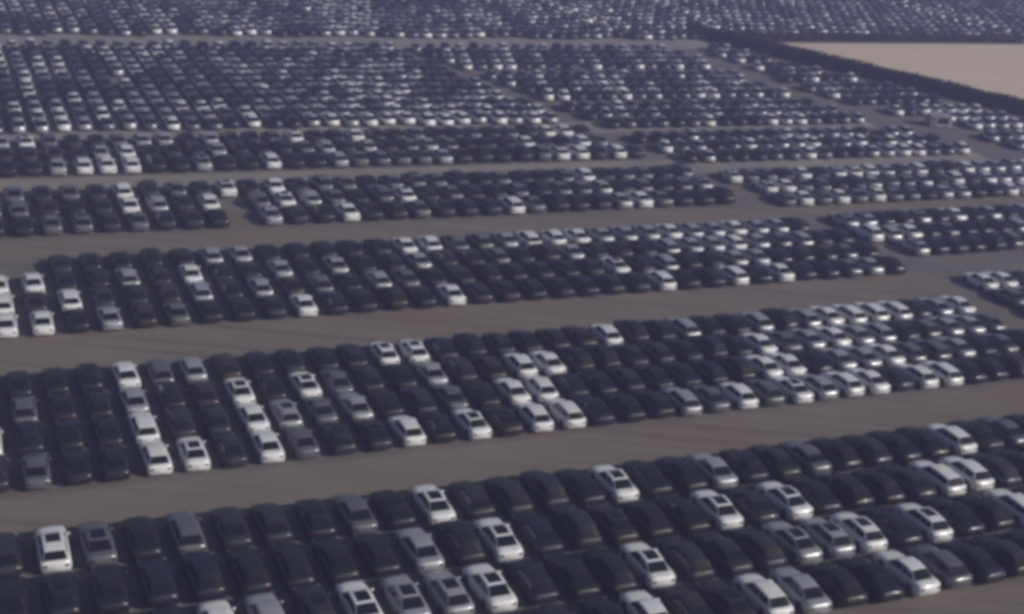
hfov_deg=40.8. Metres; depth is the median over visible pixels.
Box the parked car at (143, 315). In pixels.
[130,304,157,327]
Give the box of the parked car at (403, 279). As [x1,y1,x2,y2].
[390,269,420,289]
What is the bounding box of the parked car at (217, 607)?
[196,599,235,613]
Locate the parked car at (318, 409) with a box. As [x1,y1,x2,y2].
[301,395,338,426]
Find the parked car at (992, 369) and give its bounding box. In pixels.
[964,356,1008,380]
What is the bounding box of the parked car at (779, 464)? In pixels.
[748,444,800,480]
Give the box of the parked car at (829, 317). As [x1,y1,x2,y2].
[804,306,844,326]
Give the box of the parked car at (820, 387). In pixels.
[795,373,838,399]
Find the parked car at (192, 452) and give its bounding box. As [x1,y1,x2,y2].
[176,436,210,471]
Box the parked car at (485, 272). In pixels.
[472,262,501,283]
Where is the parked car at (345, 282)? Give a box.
[334,273,361,293]
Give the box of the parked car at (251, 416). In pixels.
[235,402,269,434]
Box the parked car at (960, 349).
[932,336,976,359]
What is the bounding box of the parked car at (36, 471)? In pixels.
[19,452,51,490]
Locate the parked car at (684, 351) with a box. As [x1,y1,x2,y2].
[663,339,702,363]
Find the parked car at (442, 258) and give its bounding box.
[429,248,457,269]
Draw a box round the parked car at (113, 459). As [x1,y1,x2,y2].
[98,444,130,481]
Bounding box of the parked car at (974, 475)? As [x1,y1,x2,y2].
[938,456,994,490]
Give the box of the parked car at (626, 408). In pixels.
[605,393,644,421]
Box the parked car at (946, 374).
[918,360,963,385]
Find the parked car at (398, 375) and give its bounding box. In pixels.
[382,363,417,391]
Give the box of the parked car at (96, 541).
[77,520,117,568]
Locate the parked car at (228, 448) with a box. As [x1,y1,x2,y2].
[211,433,247,468]
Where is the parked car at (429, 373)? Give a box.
[413,360,447,387]
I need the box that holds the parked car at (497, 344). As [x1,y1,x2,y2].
[482,332,515,356]
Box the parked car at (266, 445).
[249,429,284,463]
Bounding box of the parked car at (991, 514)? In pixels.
[953,492,1014,531]
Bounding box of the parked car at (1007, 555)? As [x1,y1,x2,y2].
[969,534,1023,576]
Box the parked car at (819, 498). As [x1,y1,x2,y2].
[786,476,841,515]
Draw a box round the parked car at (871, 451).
[839,434,892,467]
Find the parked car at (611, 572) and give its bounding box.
[582,547,637,595]
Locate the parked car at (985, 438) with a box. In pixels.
[948,419,1004,452]
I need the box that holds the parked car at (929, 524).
[893,502,952,542]
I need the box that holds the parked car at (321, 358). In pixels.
[306,346,339,372]
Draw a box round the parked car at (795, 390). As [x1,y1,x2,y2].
[769,376,813,403]
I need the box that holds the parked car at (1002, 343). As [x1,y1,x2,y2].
[976,332,1019,353]
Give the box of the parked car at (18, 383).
[4,370,32,400]
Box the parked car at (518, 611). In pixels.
[494,609,523,613]
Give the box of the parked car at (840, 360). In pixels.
[815,347,857,371]
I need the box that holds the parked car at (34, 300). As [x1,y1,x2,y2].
[22,291,47,314]
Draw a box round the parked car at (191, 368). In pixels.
[177,356,207,383]
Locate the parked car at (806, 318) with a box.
[786,308,821,328]
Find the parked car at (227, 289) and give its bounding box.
[217,280,243,301]
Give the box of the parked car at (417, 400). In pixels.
[399,386,436,416]
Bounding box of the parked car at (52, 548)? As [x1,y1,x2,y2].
[33,525,71,573]
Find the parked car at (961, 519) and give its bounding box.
[923,496,984,537]
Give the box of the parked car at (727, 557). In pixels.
[693,531,752,577]
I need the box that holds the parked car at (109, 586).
[89,563,129,613]
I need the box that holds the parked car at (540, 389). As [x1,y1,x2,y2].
[521,375,558,402]
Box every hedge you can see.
[685,21,1023,115]
[737,31,1023,42]
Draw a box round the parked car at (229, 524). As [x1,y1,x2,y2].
[211,506,252,551]
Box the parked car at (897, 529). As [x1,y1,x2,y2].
[861,506,922,548]
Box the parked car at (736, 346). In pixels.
[714,334,752,355]
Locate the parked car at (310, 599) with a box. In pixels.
[291,584,335,613]
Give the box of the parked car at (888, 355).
[862,343,905,366]
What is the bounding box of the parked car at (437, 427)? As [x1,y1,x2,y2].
[419,412,456,442]
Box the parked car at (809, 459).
[779,440,831,475]
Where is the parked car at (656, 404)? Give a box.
[633,390,674,417]
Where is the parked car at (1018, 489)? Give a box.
[1011,485,1023,494]
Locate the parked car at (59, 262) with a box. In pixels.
[48,254,71,274]
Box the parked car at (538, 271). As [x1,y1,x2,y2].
[522,261,554,280]
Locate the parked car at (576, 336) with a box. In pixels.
[560,325,597,348]
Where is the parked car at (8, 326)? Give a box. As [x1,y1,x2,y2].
[0,313,17,337]
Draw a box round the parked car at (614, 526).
[585,503,638,545]
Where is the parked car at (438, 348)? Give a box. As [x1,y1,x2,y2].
[424,337,457,361]
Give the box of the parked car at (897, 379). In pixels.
[870,365,914,390]
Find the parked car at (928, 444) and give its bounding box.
[895,426,949,459]
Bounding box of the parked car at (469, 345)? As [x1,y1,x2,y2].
[452,333,486,358]
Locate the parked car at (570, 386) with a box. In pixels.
[551,372,588,399]
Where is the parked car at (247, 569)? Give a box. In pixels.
[226,546,272,596]
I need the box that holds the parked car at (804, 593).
[768,566,831,613]
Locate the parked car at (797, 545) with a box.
[762,520,822,564]
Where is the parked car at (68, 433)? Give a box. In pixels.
[53,419,83,452]
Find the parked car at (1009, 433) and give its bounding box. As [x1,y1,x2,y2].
[976,416,1023,448]
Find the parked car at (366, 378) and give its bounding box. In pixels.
[351,366,384,393]
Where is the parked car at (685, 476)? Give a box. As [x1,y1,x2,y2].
[655,456,707,493]
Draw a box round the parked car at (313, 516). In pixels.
[294,498,335,540]
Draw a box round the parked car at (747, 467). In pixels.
[719,448,768,483]
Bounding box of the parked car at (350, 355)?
[336,343,367,369]
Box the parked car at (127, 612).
[109,610,132,613]
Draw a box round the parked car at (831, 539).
[798,516,854,558]
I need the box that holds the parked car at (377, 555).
[353,532,400,578]
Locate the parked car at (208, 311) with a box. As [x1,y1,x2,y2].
[195,300,222,322]
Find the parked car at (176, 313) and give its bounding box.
[162,302,190,325]
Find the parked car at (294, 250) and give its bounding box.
[283,242,309,260]
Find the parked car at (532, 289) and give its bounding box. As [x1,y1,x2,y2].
[515,279,546,299]
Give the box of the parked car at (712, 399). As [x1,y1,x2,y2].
[687,384,730,412]
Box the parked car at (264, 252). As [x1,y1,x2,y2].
[254,244,280,263]
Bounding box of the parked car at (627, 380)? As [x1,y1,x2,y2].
[606,367,644,393]
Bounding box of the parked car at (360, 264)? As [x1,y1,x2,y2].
[349,255,376,274]
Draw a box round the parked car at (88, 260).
[78,253,101,272]
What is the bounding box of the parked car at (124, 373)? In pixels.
[110,361,140,389]
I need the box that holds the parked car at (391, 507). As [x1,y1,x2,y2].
[370,489,415,530]
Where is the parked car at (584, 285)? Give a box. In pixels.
[566,275,599,295]
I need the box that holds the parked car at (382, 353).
[367,341,399,366]
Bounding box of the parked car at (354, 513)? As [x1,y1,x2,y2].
[332,493,377,536]
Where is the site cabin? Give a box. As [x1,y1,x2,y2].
[925,112,953,127]
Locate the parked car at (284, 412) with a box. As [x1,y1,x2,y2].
[268,399,302,430]
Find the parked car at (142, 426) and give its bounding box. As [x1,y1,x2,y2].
[127,412,159,445]
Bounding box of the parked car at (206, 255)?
[197,247,223,266]
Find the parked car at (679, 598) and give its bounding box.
[657,583,712,613]
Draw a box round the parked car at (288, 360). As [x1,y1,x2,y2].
[274,348,305,375]
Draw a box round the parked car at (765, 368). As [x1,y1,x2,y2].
[741,354,783,379]
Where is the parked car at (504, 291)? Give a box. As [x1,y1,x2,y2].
[488,280,519,301]
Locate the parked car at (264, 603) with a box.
[243,592,284,613]
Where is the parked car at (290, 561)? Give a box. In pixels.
[271,541,315,590]
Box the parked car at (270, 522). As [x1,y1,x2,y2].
[250,502,292,545]
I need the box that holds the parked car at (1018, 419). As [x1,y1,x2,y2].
[1002,414,1023,431]
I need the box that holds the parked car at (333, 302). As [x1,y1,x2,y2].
[318,291,348,314]
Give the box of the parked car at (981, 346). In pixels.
[953,334,997,357]
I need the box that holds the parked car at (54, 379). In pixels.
[41,367,69,396]
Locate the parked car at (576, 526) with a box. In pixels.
[550,505,601,549]
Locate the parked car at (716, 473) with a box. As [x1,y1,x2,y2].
[686,452,737,489]
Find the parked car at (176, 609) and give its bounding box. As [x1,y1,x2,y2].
[149,605,183,613]
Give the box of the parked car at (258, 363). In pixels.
[244,351,274,378]
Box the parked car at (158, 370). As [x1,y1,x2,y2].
[145,359,174,387]
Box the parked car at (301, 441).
[283,425,319,459]
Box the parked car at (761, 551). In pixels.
[728,526,786,570]
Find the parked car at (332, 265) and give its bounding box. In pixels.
[321,256,348,276]
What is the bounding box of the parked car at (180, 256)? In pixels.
[169,248,194,268]
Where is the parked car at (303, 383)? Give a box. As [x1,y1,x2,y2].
[287,371,321,399]
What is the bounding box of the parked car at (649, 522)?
[621,499,672,540]
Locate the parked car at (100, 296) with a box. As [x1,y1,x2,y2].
[89,287,115,309]
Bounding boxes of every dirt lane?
[0,34,708,48]
[0,151,990,197]
[0,194,1023,258]
[0,273,967,375]
[0,383,1023,545]
[4,119,876,145]
[824,577,1023,613]
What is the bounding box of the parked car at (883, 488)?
[850,468,904,505]
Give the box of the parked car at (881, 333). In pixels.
[857,322,896,343]
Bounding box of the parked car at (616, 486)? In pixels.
[588,464,638,503]
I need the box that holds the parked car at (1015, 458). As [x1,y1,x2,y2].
[993,449,1023,481]
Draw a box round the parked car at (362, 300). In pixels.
[347,289,377,311]
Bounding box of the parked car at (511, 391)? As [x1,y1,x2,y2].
[492,377,530,406]
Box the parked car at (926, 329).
[901,318,941,339]
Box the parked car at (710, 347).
[688,335,727,359]
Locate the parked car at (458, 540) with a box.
[434,519,485,566]
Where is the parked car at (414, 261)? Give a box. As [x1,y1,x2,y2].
[402,252,431,271]
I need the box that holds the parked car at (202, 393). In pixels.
[188,380,219,409]
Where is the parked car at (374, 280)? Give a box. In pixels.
[363,271,391,291]
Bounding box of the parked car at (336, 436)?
[318,421,356,454]
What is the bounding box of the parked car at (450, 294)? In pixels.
[434,284,465,305]
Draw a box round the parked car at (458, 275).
[445,266,475,285]
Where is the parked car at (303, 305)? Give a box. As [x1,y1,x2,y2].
[289,294,317,316]
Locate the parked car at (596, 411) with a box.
[573,396,614,425]
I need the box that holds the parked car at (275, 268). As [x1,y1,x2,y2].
[265,259,293,279]
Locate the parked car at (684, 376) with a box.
[661,362,701,388]
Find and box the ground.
[0,0,1023,613]
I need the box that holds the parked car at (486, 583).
[462,563,517,613]
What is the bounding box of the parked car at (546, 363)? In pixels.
[528,350,565,376]
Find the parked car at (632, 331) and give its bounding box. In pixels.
[613,320,649,343]
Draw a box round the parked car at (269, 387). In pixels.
[255,374,286,403]
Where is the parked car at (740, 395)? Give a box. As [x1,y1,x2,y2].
[716,382,758,408]
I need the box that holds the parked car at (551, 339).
[535,328,570,351]
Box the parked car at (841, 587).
[806,561,867,607]
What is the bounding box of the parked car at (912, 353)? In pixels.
[886,341,927,364]
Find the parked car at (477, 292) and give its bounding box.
[462,282,493,302]
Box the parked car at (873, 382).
[845,368,890,394]
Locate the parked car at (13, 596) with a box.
[0,575,29,613]
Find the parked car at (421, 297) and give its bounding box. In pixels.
[405,286,436,307]
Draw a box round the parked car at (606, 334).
[588,324,622,346]
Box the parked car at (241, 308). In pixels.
[228,297,255,320]
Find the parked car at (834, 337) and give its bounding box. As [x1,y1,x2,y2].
[810,326,851,348]
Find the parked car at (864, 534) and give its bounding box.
[830,511,887,552]
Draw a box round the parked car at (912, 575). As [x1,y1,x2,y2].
[873,549,939,596]
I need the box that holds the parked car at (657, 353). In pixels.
[637,341,674,365]
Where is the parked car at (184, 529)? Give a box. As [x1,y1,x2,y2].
[166,510,206,557]
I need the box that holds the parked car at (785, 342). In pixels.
[763,330,802,353]
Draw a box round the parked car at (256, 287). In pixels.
[246,278,273,299]
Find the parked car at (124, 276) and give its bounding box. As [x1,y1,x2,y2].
[114,268,139,289]
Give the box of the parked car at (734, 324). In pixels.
[712,313,750,335]
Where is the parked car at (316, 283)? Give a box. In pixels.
[305,274,333,295]
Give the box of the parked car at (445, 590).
[421,570,474,613]
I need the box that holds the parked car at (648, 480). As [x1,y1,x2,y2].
[621,460,672,497]
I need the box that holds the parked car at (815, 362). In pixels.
[789,350,832,374]
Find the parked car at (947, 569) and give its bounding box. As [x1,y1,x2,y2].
[908,544,972,588]
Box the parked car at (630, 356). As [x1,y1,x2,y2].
[611,343,648,368]
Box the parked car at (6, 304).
[0,293,14,312]
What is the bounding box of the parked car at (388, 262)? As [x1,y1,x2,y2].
[376,253,405,272]
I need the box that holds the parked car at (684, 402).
[660,387,701,415]
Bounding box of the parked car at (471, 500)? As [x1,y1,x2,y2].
[448,480,494,520]
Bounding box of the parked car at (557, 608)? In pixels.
[534,602,575,613]
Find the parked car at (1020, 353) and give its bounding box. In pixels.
[1009,351,1023,357]
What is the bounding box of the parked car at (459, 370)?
[441,356,477,384]
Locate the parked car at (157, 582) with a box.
[137,558,178,608]
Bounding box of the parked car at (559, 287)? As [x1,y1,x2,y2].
[541,277,574,297]
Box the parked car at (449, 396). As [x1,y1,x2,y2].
[432,383,468,412]
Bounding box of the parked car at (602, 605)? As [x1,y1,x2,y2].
[580,597,623,613]
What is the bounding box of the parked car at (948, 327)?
[923,316,964,337]
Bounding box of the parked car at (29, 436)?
[14,421,44,456]
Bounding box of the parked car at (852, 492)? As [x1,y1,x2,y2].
[818,472,873,509]
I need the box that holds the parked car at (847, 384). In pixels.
[820,371,864,396]
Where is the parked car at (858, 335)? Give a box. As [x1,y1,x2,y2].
[834,324,874,346]
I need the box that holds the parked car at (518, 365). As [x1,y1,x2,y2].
[501,353,537,378]
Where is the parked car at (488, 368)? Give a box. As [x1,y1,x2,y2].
[471,355,506,381]
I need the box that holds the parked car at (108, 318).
[96,306,122,330]
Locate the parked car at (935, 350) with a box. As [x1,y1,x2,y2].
[908,338,952,361]
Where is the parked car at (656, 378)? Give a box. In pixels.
[634,364,674,391]
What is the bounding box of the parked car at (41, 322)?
[29,310,54,335]
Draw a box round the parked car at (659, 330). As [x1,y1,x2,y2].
[641,320,676,342]
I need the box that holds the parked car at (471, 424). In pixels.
[450,408,491,439]
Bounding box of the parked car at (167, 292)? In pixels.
[156,283,180,304]
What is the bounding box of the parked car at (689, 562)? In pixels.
[656,536,713,582]
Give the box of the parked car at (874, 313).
[850,302,889,322]
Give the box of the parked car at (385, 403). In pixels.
[368,389,403,418]
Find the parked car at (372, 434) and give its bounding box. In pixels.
[353,418,391,451]
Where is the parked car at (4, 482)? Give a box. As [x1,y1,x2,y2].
[0,454,9,491]
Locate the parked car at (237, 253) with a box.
[226,245,252,264]
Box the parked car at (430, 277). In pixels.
[417,267,447,287]
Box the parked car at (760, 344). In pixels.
[738,332,777,355]
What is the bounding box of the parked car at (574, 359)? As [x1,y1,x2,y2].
[557,346,594,372]
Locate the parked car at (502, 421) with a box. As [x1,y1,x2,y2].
[482,405,522,436]
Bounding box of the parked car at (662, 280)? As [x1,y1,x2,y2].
[643,270,676,290]
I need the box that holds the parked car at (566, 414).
[544,398,585,428]
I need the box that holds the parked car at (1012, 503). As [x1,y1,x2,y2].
[984,488,1023,527]
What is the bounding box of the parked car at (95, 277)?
[84,267,109,288]
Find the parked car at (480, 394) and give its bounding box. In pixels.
[462,381,500,409]
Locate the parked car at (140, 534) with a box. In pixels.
[122,515,162,562]
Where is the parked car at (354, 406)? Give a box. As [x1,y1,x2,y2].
[337,392,373,422]
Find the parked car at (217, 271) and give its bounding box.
[208,262,233,283]
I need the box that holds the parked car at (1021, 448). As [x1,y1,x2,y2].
[1019,444,1023,451]
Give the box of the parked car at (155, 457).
[139,440,172,475]
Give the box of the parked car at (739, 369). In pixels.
[714,355,755,382]
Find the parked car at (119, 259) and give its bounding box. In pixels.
[109,251,132,271]
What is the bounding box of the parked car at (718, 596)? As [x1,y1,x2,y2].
[695,579,756,613]
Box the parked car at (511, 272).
[497,263,527,282]
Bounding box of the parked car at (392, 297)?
[377,286,408,309]
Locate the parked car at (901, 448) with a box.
[867,430,921,463]
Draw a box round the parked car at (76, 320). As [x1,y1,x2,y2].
[63,308,89,332]
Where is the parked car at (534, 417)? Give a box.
[514,402,553,431]
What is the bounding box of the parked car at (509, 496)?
[484,476,532,516]
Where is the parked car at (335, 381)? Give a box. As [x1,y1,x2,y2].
[320,369,353,397]
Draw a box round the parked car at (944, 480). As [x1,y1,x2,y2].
[908,460,966,496]
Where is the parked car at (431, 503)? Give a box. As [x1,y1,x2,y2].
[409,484,455,526]
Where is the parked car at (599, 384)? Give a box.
[577,370,617,397]
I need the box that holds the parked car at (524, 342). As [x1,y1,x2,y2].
[507,330,542,354]
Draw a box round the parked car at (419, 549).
[394,527,444,573]
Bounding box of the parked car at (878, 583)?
[838,555,903,602]
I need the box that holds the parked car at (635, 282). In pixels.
[618,272,650,291]
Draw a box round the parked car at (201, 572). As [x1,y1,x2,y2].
[180,550,226,602]
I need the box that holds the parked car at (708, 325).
[688,315,725,334]
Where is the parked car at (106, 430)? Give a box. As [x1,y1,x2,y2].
[91,415,123,447]
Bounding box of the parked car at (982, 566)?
[938,539,1005,584]
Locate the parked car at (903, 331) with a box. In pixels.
[878,320,920,341]
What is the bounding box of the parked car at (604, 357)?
[584,344,620,370]
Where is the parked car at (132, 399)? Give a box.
[118,386,149,416]
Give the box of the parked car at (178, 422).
[163,407,196,440]
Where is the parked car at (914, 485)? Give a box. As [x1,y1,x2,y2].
[879,464,936,501]

